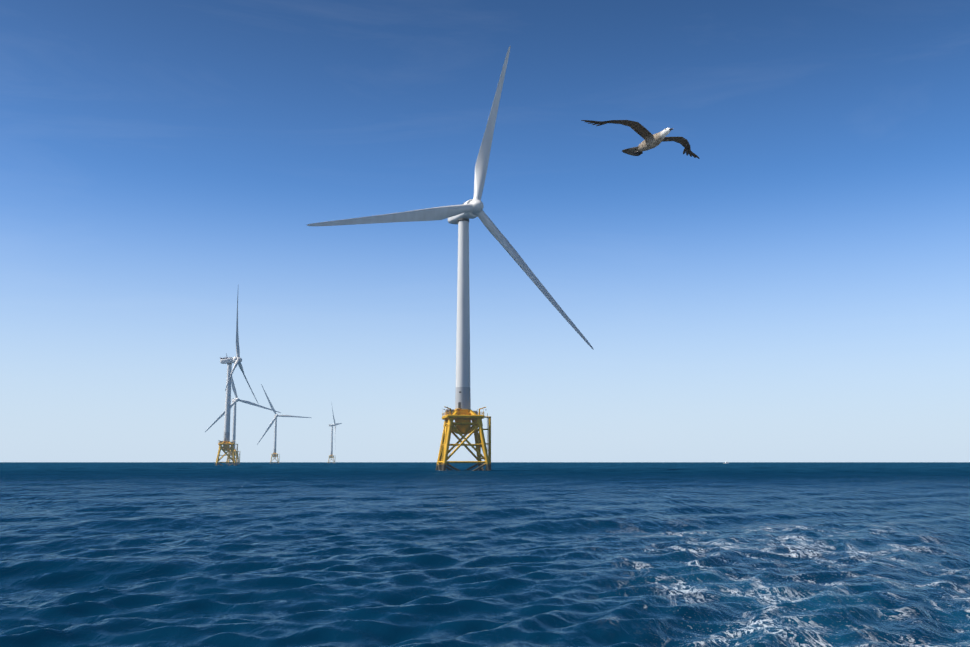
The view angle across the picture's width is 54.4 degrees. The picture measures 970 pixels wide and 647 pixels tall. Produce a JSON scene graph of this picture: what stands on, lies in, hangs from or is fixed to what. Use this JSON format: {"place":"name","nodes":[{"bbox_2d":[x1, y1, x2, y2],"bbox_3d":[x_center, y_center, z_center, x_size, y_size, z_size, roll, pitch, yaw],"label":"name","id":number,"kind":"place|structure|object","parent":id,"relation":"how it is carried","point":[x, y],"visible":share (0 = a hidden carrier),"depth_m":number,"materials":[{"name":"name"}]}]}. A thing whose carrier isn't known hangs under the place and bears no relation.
{"place":"outdoors","nodes":[
{"label":"outdoors","id":0,"kind":"place"},
{"bbox_2d":[0,462,969,646],"bbox_3d":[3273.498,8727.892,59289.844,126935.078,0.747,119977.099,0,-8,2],"label":"sea","id":1,"kind":"structure","parent":0,"point":[499,554],"depth_m":31.14,"materials":[{"name":"liquid"}]},
{"bbox_2d":[215,295,257,465],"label":"turbine","id":2,"kind":"object","parent":1,"relation":"in","point":[226,443],"visible":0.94,"depth_m":902.25,"materials":[{"name":"white metal"}]},
{"bbox_2d":[205,354,280,463],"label":"turbine","id":3,"kind":"object","parent":1,"relation":"in","point":[235,400],"visible":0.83,"depth_m":1482.75,"materials":[{"name":"white metal"}]},
{"bbox_2d":[257,384,310,463],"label":"turbine","id":4,"kind":"object","parent":1,"relation":"in","point":[275,454],"visible":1,"depth_m":1996.47,"materials":[{"name":"white metal"}]},
{"bbox_2d":[328,402,341,462],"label":"turbine","id":5,"kind":"object","parent":1,"relation":"in","point":[331,451],"visible":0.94,"depth_m":2487.46,"materials":[{"name":"white metal"}]},
{"bbox_2d":[307,46,593,470],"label":"turbine","id":6,"kind":"object","parent":1,"relation":"in","point":[462,414],"visible":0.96,"depth_m":362.25,"materials":[{"name":"white metal"}]},
{"bbox_2d":[0,0,969,461],"label":"sky","id":7,"kind":"structure","parent":0,"point":[796,289],"materials":[{"name":"blue"}]},
{"bbox_2d":[581,120,699,158],"bbox_3d":[1.892,-2.087,10.789,1.716,0.192,0.816,11,-16,-27],"label":"seagull","id":8,"kind":"object","parent":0,"point":[650,141],"visible":1,"depth_m":10.70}
]}

